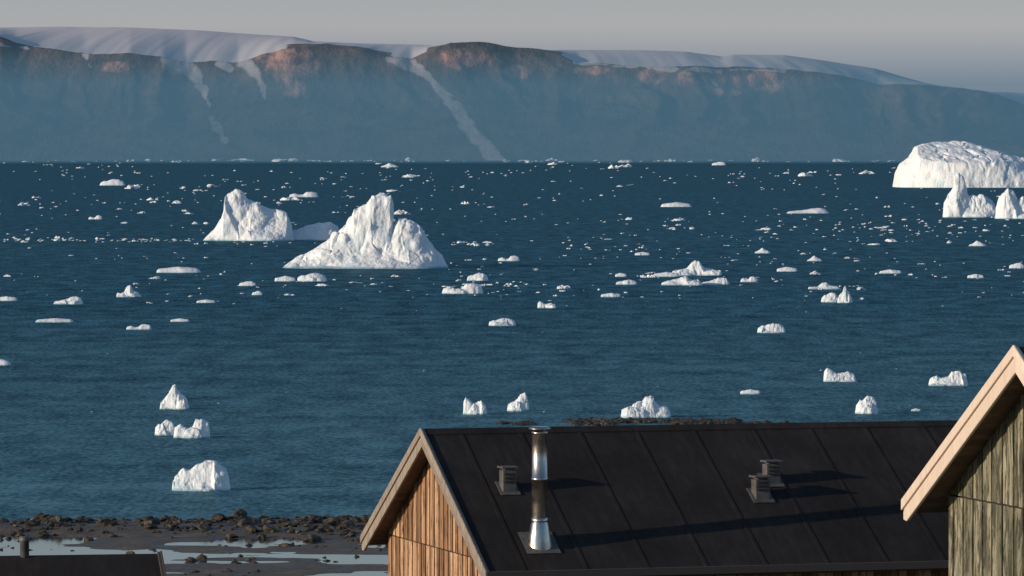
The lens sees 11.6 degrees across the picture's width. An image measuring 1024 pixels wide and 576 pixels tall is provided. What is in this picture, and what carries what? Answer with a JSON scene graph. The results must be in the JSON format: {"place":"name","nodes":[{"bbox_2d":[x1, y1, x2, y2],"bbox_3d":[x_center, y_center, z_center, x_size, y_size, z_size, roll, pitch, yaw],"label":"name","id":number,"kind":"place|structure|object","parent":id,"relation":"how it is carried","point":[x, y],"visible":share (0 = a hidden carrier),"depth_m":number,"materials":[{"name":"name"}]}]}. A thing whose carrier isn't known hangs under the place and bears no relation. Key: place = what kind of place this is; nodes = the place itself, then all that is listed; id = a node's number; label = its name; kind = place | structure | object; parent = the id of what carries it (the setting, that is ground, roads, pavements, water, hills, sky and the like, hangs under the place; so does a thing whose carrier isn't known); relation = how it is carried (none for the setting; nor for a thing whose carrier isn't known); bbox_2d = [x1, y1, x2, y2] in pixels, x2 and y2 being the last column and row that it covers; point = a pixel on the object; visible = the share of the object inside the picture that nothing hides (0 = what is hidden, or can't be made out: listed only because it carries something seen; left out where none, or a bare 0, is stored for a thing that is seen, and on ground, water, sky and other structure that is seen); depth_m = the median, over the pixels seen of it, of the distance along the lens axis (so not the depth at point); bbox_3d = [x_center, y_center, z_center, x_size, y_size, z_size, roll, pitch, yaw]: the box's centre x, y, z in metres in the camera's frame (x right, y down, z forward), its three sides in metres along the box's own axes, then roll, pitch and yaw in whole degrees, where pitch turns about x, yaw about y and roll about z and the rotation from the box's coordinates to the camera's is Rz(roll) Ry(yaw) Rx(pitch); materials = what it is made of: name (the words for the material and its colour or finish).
{"place":"outdoors","nodes":[
{"label":"outdoors","id":0,"kind":"place"},
{"bbox_2d":[0,516,387,575],"bbox_3d":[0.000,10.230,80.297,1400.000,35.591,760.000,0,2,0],"label":"ground","id":1,"kind":"structure","parent":0,"point":[132,535],"depth_m":316.50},
{"bbox_2d":[0,536,166,575],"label":"shed","id":2,"kind":"structure","parent":1,"relation":"on","point":[24,563],"depth_m":74.67,"materials":[{"name":"black wood"}]},
{"bbox_2d":[0,509,385,575],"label":"shore rocks","id":3,"kind":"object","parent":1,"relation":"on","point":[239,517],"visible":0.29,"depth_m":329.51,"materials":[{"name":"stone"}]},
{"bbox_2d":[0,535,387,575],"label":"tidal pool","id":4,"kind":"structure","parent":1,"relation":"in","point":[43,546],"depth_m":311.97,"materials":[{"name":"grey liquid"}]},
{"bbox_2d":[956,495,1023,508],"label":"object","id":5,"kind":"object","parent":1,"relation":"on","point":[989,501],"visible":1,"depth_m":59.11,"materials":[{"name":"black"}]},
{"bbox_2d":[949,394,1023,575],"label":"board cladding","id":6,"kind":"structure","parent":5,"relation":"attached to","point":[986,538],"depth_m":58.84,"materials":[{"name":"beige wood"}]},
{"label":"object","id":7,"kind":"object","parent":1,"relation":"on","visible":0},
{"bbox_2d":[370,426,953,571],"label":"roof","id":8,"kind":"structure","parent":7,"relation":"on","point":[777,528],"depth_m":79.40,"materials":[{"name":"black fabric"}]},
{"bbox_2d":[369,449,427,544],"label":"soffit","id":9,"kind":"structure","parent":8,"relation":"attached to","point":[399,501],"depth_m":82.18,"materials":[{"name":"brown wood"}]},
{"bbox_2d":[360,428,486,575],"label":"verge trim","id":10,"kind":"structure","parent":8,"relation":"attached to","point":[420,433],"depth_m":79.70,"materials":[{"name":"beige wood"}]},
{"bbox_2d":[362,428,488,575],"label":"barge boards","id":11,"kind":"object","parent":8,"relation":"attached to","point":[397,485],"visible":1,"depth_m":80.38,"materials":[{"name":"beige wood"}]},
{"bbox_2d":[495,470,520,494],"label":"roof vent","id":12,"kind":"object","parent":8,"relation":"on","point":[503,487],"visible":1,"depth_m":78.75,"materials":[{"name":"grey metal"}]},
{"bbox_2d":[497,465,518,469],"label":"vent cap","id":13,"kind":"object","parent":12,"relation":"on","point":[512,467],"visible":1,"depth_m":78.74,"materials":[{"name":"grey metal"}]},
{"bbox_2d":[505,473,514,482],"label":"vent louvres","id":14,"kind":"object","parent":12,"relation":"attached to","point":[509,477],"visible":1,"depth_m":78.73,"materials":[{"name":"grey metal"}]},
{"bbox_2d":[518,531,560,553],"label":"chimney flashing","id":15,"kind":"object","parent":8,"relation":"on","point":[523,536],"visible":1,"depth_m":77.43,"materials":[{"name":"grey metal"}]},
{"bbox_2d":[527,522,551,550],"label":"chimney cone","id":16,"kind":"object","parent":15,"relation":"on","point":[539,536],"visible":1,"depth_m":77.39,"materials":[{"name":"silver metal"}]},
{"bbox_2d":[531,431,547,522],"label":"chimney pipe","id":17,"kind":"object","parent":16,"relation":"on","point":[539,478],"visible":1,"depth_m":77.41,"materials":[{"name":"silver metal"}]},
{"bbox_2d":[529,426,550,431],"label":"chimney cap","id":18,"kind":"object","parent":17,"relation":"on","point":[534,428],"visible":1,"depth_m":77.40,"materials":[{"name":"silver metal"}]},
{"bbox_2d":[424,420,957,570],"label":"roof seams","id":19,"kind":"object","parent":8,"relation":"attached to","point":[637,429],"visible":0.59,"depth_m":80.41,"materials":[{"name":"black metal"}]},
{"bbox_2d":[487,560,948,575],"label":"gutter","id":20,"kind":"object","parent":8,"relation":"attached to","point":[801,568],"visible":0.47,"depth_m":77.73,"materials":[{"name":"grey metal"}]},
{"bbox_2d":[746,479,774,502],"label":"roof vent","id":21,"kind":"object","parent":8,"relation":"on","point":[756,495],"visible":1,"depth_m":79.60,"materials":[{"name":"grey metal"}]},
{"bbox_2d":[758,481,768,490],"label":"vent louvres","id":22,"kind":"object","parent":21,"relation":"attached to","point":[763,485],"visible":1,"depth_m":79.58,"materials":[{"name":"grey metal"}]},
{"bbox_2d":[749,475,772,479],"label":"vent cap","id":23,"kind":"object","parent":8,"relation":"on","point":[759,477],"visible":1,"depth_m":79.60,"materials":[{"name":"grey metal"}]},
{"bbox_2d":[760,460,782,463],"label":"vent cap","id":24,"kind":"object","parent":8,"relation":"on","point":[771,461],"visible":1,"depth_m":80.08,"materials":[{"name":"grey metal"}]},
{"bbox_2d":[758,464,784,486],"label":"roof vent","id":25,"kind":"object","parent":8,"relation":"on","point":[776,481],"visible":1,"depth_m":80.07,"materials":[{"name":"grey metal"}]},
{"bbox_2d":[769,466,778,474],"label":"vent louvres","id":26,"kind":"object","parent":25,"relation":"attached to","point":[774,470],"visible":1,"depth_m":80.05,"materials":[{"name":"black metal"}]},
{"bbox_2d":[388,461,948,575],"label":"board cladding","id":27,"kind":"structure","parent":7,"relation":"attached to","point":[425,516],"depth_m":80.80,"materials":[{"name":"brown wood"}]},
{"bbox_2d":[0,160,1023,520],"bbox_3d":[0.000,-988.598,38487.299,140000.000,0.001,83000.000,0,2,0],"label":"sea","id":28,"kind":"structure","parent":0,"point":[334,394],"depth_m":781.57,"materials":[{"name":"liquid"}]},
{"bbox_2d":[0,359,10,365],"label":"iceberg","id":29,"kind":"object","parent":28,"relation":"on","point":[3,362],"visible":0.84,"depth_m":599.29,"materials":[{"name":"white ice"}]},
{"bbox_2d":[0,296,17,300],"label":"iceberg","id":30,"kind":"object","parent":28,"relation":"on","point":[6,298],"visible":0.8,"depth_m":864.87,"materials":[{"name":"white ice"}]},
{"bbox_2d":[36,318,73,322],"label":"iceberg","id":31,"kind":"object","parent":28,"relation":"on","point":[55,320],"visible":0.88,"depth_m":753.85,"materials":[{"name":"white ice"}]},
{"bbox_2d":[54,296,82,303],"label":"iceberg","id":32,"kind":"object","parent":28,"relation":"on","point":[74,300],"visible":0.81,"depth_m":846.01,"materials":[{"name":"white ice"}]},
{"bbox_2d":[89,215,101,218],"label":"iceberg","id":33,"kind":"object","parent":28,"relation":"on","point":[98,217],"visible":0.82,"depth_m":1966.95,"materials":[{"name":"white ice"}]},
{"bbox_2d":[100,179,124,184],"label":"iceberg","id":34,"kind":"object","parent":28,"relation":"on","point":[115,182],"visible":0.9,"depth_m":4191.24,"materials":[{"name":"white ice"}]},
{"bbox_2d":[116,285,140,296],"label":"iceberg","id":35,"kind":"object","parent":28,"relation":"on","point":[128,292],"visible":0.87,"depth_m":888.68,"materials":[{"name":"white ice"}]},
{"bbox_2d":[126,324,150,329],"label":"iceberg","id":36,"kind":"object","parent":28,"relation":"on","point":[144,327],"visible":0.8,"depth_m":722.59,"materials":[{"name":"white ice"}]},
{"bbox_2d":[155,419,174,435],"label":"iceberg","id":37,"kind":"object","parent":28,"relation":"on","point":[166,427],"visible":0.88,"depth_m":449.87,"materials":[{"name":"white ice"}]},
{"bbox_2d":[160,385,189,408],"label":"iceberg","id":38,"kind":"object","parent":28,"relation":"on","point":[175,398],"visible":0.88,"depth_m":496.18,"materials":[{"name":"white ice"}]},
{"bbox_2d":[156,267,200,272],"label":"iceberg","id":39,"kind":"object","parent":28,"relation":"on","point":[179,270],"visible":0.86,"depth_m":1071.97,"materials":[{"name":"white ice"}]},
{"bbox_2d":[170,318,189,321],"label":"iceberg","id":40,"kind":"object","parent":28,"relation":"on","point":[180,320],"visible":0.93,"depth_m":756.43,"materials":[{"name":"white ice"}]},
{"bbox_2d":[173,419,209,437],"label":"iceberg","id":41,"kind":"object","parent":28,"relation":"on","point":[199,428],"visible":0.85,"depth_m":445.75,"materials":[{"name":"white ice"}]},
{"bbox_2d":[172,460,230,490],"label":"iceberg","id":42,"kind":"object","parent":28,"relation":"on","point":[209,475],"visible":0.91,"depth_m":375.86,"materials":[{"name":"white ice"}]},
{"bbox_2d":[196,299,215,302],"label":"iceberg","id":43,"kind":"object","parent":28,"relation":"on","point":[206,301],"visible":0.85,"depth_m":853.38,"materials":[{"name":"white ice"}]},
{"bbox_2d":[239,281,255,285],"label":"iceberg","id":44,"kind":"object","parent":28,"relation":"on","point":[249,283],"visible":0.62,"depth_m":964.24,"materials":[{"name":"white ice"}]},
{"bbox_2d":[252,291,262,294],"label":"iceberg","id":45,"kind":"object","parent":28,"relation":"on","point":[257,293],"visible":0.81,"depth_m":901.05,"materials":[{"name":"white ice"}]},
{"bbox_2d":[203,189,338,240],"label":"iceberg","id":46,"kind":"object","parent":28,"relation":"on","point":[243,218],"visible":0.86,"depth_m":1476.68,"materials":[{"name":"white ice"}]},
{"bbox_2d":[275,276,295,280],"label":"iceberg","id":47,"kind":"object","parent":28,"relation":"on","point":[285,278],"visible":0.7,"depth_m":999.28,"materials":[{"name":"white ice"}]},
{"bbox_2d":[289,192,317,196],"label":"iceberg","id":48,"kind":"object","parent":28,"relation":"on","point":[310,194],"visible":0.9,"depth_m":3012.91,"materials":[{"name":"white ice"}]},
{"bbox_2d":[297,273,326,281],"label":"iceberg","id":49,"kind":"object","parent":28,"relation":"on","point":[314,277],"visible":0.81,"depth_m":999.29,"materials":[{"name":"white ice"}]},
{"bbox_2d":[283,193,447,268],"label":"iceberg","id":50,"kind":"object","parent":28,"relation":"on","point":[370,234],"visible":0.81,"depth_m":1118.43,"materials":[{"name":"white ice"}]},
{"bbox_2d":[381,163,397,166],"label":"iceberg","id":51,"kind":"object","parent":28,"relation":"on","point":[389,165],"visible":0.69,"depth_m":10707.27,"materials":[{"name":"white ice"}]},
{"bbox_2d":[442,283,482,293],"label":"iceberg","id":52,"kind":"object","parent":28,"relation":"on","point":[471,288],"visible":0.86,"depth_m":909.96,"materials":[{"name":"white ice"}]},
{"bbox_2d":[463,397,486,414],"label":"iceberg","id":53,"kind":"object","parent":28,"relation":"on","point":[471,408],"visible":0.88,"depth_m":486.18,"materials":[{"name":"white ice"}]},
{"bbox_2d":[467,273,488,280],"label":"iceberg","id":54,"kind":"object","parent":28,"relation":"on","point":[479,277],"visible":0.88,"depth_m":1004.41,"materials":[{"name":"white ice"}]},
{"bbox_2d":[489,318,515,325],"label":"iceberg","id":55,"kind":"object","parent":28,"relation":"on","point":[504,322],"visible":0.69,"depth_m":739.04,"materials":[{"name":"white ice"}]},
{"bbox_2d":[498,256,519,260],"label":"iceberg","id":56,"kind":"object","parent":28,"relation":"on","point":[513,258],"visible":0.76,"depth_m":1190.32,"materials":[{"name":"white ice"}]},
{"bbox_2d":[0,157,1023,413],"bbox_3d":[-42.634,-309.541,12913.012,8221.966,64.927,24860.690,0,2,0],"label":"floating ice pieces","id":57,"kind":"object","parent":28,"relation":"on","point":[650,275],"visible":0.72,"depth_m":2052.26,"materials":[{"name":"white ice"}]},
{"bbox_2d":[507,393,528,410],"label":"iceberg","id":58,"kind":"object","parent":28,"relation":"on","point":[520,403],"visible":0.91,"depth_m":492.37,"materials":[{"name":"white ice"}]},
{"bbox_2d":[537,301,555,307],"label":"iceberg","id":59,"kind":"object","parent":28,"relation":"on","point":[544,305],"visible":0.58,"depth_m":824.22,"materials":[{"name":"white ice"}]},
{"bbox_2d":[601,293,620,296],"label":"iceberg","id":60,"kind":"object","parent":28,"relation":"on","point":[610,295],"visible":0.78,"depth_m":888.83,"materials":[{"name":"white ice"}]},
{"bbox_2d":[615,273,626,276],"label":"iceberg","id":61,"kind":"object","parent":28,"relation":"on","point":[620,275],"visible":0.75,"depth_m":1036.59,"materials":[{"name":"white ice"}]},
{"bbox_2d":[616,280,636,284],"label":"iceberg","id":62,"kind":"object","parent":28,"relation":"on","point":[628,282],"visible":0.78,"depth_m":974.02,"materials":[{"name":"white ice"}]},
{"bbox_2d":[495,417,788,425],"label":"reef rocks","id":63,"kind":"object","parent":28,"relation":"in","point":[591,421],"visible":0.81,"depth_m":470.19,"materials":[{"name":"brown stone"}]},
{"bbox_2d":[635,252,649,254],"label":"iceberg","id":64,"kind":"object","parent":28,"relation":"on","point":[642,253],"visible":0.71,"depth_m":1260.24,"materials":[{"name":"white ice"}]},
{"bbox_2d":[621,396,670,417],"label":"iceberg","id":65,"kind":"object","parent":28,"relation":"on","point":[648,407],"visible":0.9,"depth_m":480.22,"materials":[{"name":"white ice"}]},
{"bbox_2d":[654,272,679,276],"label":"iceberg","id":66,"kind":"object","parent":28,"relation":"on","point":[666,274],"visible":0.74,"depth_m":1037.10,"materials":[{"name":"white ice"}]},
{"bbox_2d":[661,202,691,206],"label":"iceberg","id":67,"kind":"object","parent":28,"relation":"on","point":[676,204],"visible":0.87,"depth_m":2440.89,"materials":[{"name":"white ice"}]},
{"bbox_2d":[661,276,701,284],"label":"iceberg","id":68,"kind":"object","parent":28,"relation":"on","point":[685,280],"visible":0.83,"depth_m":969.27,"materials":[{"name":"white ice"}]},
{"bbox_2d":[672,261,721,275],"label":"iceberg","id":69,"kind":"object","parent":28,"relation":"on","point":[695,268],"visible":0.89,"depth_m":1048.42,"materials":[{"name":"white ice"}]},
{"bbox_2d":[702,277,729,284],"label":"iceberg","id":70,"kind":"object","parent":28,"relation":"on","point":[721,281],"visible":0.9,"depth_m":974.21,"materials":[{"name":"white ice"}]},
{"bbox_2d":[712,162,725,164],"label":"iceberg","id":71,"kind":"object","parent":28,"relation":"on","point":[720,163],"visible":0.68,"depth_m":12847.66,"materials":[{"name":"white ice"}]},
{"bbox_2d":[740,276,756,281],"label":"iceberg","id":72,"kind":"object","parent":28,"relation":"on","point":[752,279],"visible":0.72,"depth_m":994.04,"materials":[{"name":"white ice"}]},
{"bbox_2d":[740,389,760,393],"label":"iceberg","id":73,"kind":"object","parent":28,"relation":"on","point":[750,391],"visible":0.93,"depth_m":527.27,"materials":[{"name":"white ice"}]},
{"bbox_2d":[755,248,769,252],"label":"iceberg","id":74,"kind":"object","parent":28,"relation":"on","point":[762,250],"visible":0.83,"depth_m":1285.38,"materials":[{"name":"white ice"}]},
{"bbox_2d":[757,323,785,332],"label":"iceberg","id":75,"kind":"object","parent":28,"relation":"on","point":[773,328],"visible":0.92,"depth_m":709.32,"materials":[{"name":"white ice"}]},
{"bbox_2d":[777,267,797,271],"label":"iceberg","id":76,"kind":"object","parent":28,"relation":"on","point":[786,269],"visible":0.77,"depth_m":1083.41,"materials":[{"name":"white ice"}]},
{"bbox_2d":[787,208,828,213],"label":"iceberg","id":77,"kind":"object","parent":28,"relation":"on","point":[817,211],"visible":0.88,"depth_m":2167.11,"materials":[{"name":"white ice"}]},
{"bbox_2d":[807,256,821,260],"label":"iceberg","id":78,"kind":"object","parent":28,"relation":"on","point":[814,258],"visible":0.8,"depth_m":1190.17,"materials":[{"name":"white ice"}]},
{"bbox_2d":[808,282,840,288],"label":"iceberg","id":79,"kind":"object","parent":28,"relation":"on","point":[825,285],"visible":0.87,"depth_m":940.94,"materials":[{"name":"white ice"}]},
{"bbox_2d":[821,293,837,301],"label":"iceberg","id":80,"kind":"object","parent":28,"relation":"on","point":[831,297],"visible":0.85,"depth_m":857.22,"materials":[{"name":"white ice"}]},
{"bbox_2d":[823,368,856,381],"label":"iceberg","id":81,"kind":"object","parent":28,"relation":"on","point":[830,375],"visible":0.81,"depth_m":556.28,"materials":[{"name":"white ice"}]},
{"bbox_2d":[837,286,852,302],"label":"iceberg","id":82,"kind":"object","parent":28,"relation":"on","point":[844,296],"visible":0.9,"depth_m":853.18,"materials":[{"name":"white ice"}]},
{"bbox_2d":[855,395,877,413],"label":"iceberg","id":83,"kind":"object","parent":28,"relation":"on","point":[867,404],"visible":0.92,"depth_m":487.31,"materials":[{"name":"white ice"}]},
{"bbox_2d":[879,269,901,273],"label":"iceberg","id":84,"kind":"object","parent":28,"relation":"on","point":[889,271],"visible":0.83,"depth_m":1065.50,"materials":[{"name":"white ice"}]},
{"bbox_2d":[928,371,967,385],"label":"iceberg","id":85,"kind":"object","parent":28,"relation":"on","point":[956,378],"visible":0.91,"depth_m":546.85,"materials":[{"name":"white ice"}]},
{"bbox_2d":[892,141,1023,187],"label":"iceberg","id":86,"kind":"object","parent":28,"relation":"on","point":[935,165],"visible":0.95,"depth_m":3921.49,"materials":[{"name":"white ice"}]},
{"bbox_2d":[943,172,995,217],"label":"iceberg","id":87,"kind":"object","parent":28,"relation":"on","point":[959,201],"visible":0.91,"depth_m":2030.97,"materials":[{"name":"white ice"}]},
{"bbox_2d":[967,274,983,277],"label":"iceberg","id":88,"kind":"object","parent":28,"relation":"on","point":[975,276],"visible":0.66,"depth_m":1025.71,"materials":[{"name":"white ice"}]},
{"bbox_2d":[969,241,985,245],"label":"iceberg","id":89,"kind":"object","parent":28,"relation":"on","point":[977,243],"visible":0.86,"depth_m":1387.03,"materials":[{"name":"white ice"}]},
{"bbox_2d":[994,188,1023,218],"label":"iceberg","id":90,"kind":"object","parent":28,"relation":"on","point":[1010,205],"visible":0.87,"depth_m":1987.38,"materials":[{"name":"white ice"}]},
{"bbox_2d":[1009,263,1023,267],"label":"iceberg","id":91,"kind":"object","parent":28,"relation":"on","point":[1018,265],"visible":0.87,"depth_m":1114.63,"materials":[{"name":"white ice"}]},
{"bbox_2d":[0,27,1023,159],"bbox_3d":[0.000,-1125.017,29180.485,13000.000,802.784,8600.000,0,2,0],"label":"mountains","id":92,"kind":"structure","parent":0,"point":[97,93],"depth_m":25920.97,"materials":[{"name":"stone"}]},
{"bbox_2d":[0,0,1023,92],"label":"sky","id":93,"kind":"structure","parent":0,"point":[968,44],"materials":[{"name":"grey"}]},
{"bbox_2d":[915,375,1023,512],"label":"soffit","id":94,"kind":"structure","parent":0,"point":[936,500],"depth_m":59.14,"materials":[{"name":"brown wood"}]},
{"bbox_3d":[11.482,1.699,58.668,11.910,2.106,7.320,0,2,-15],"label":"roof","id":95,"kind":"object","parent":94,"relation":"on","visible":0},
{"bbox_2d":[901,345,1023,509],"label":"verge trim","id":96,"kind":"structure","parent":95,"relation":"attached to","point":[1012,353],"depth_m":58.57,"materials":[{"name":"beige wood"}]},
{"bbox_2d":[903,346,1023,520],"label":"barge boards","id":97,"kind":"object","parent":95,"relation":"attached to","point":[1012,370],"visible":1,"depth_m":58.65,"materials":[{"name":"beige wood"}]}
]}

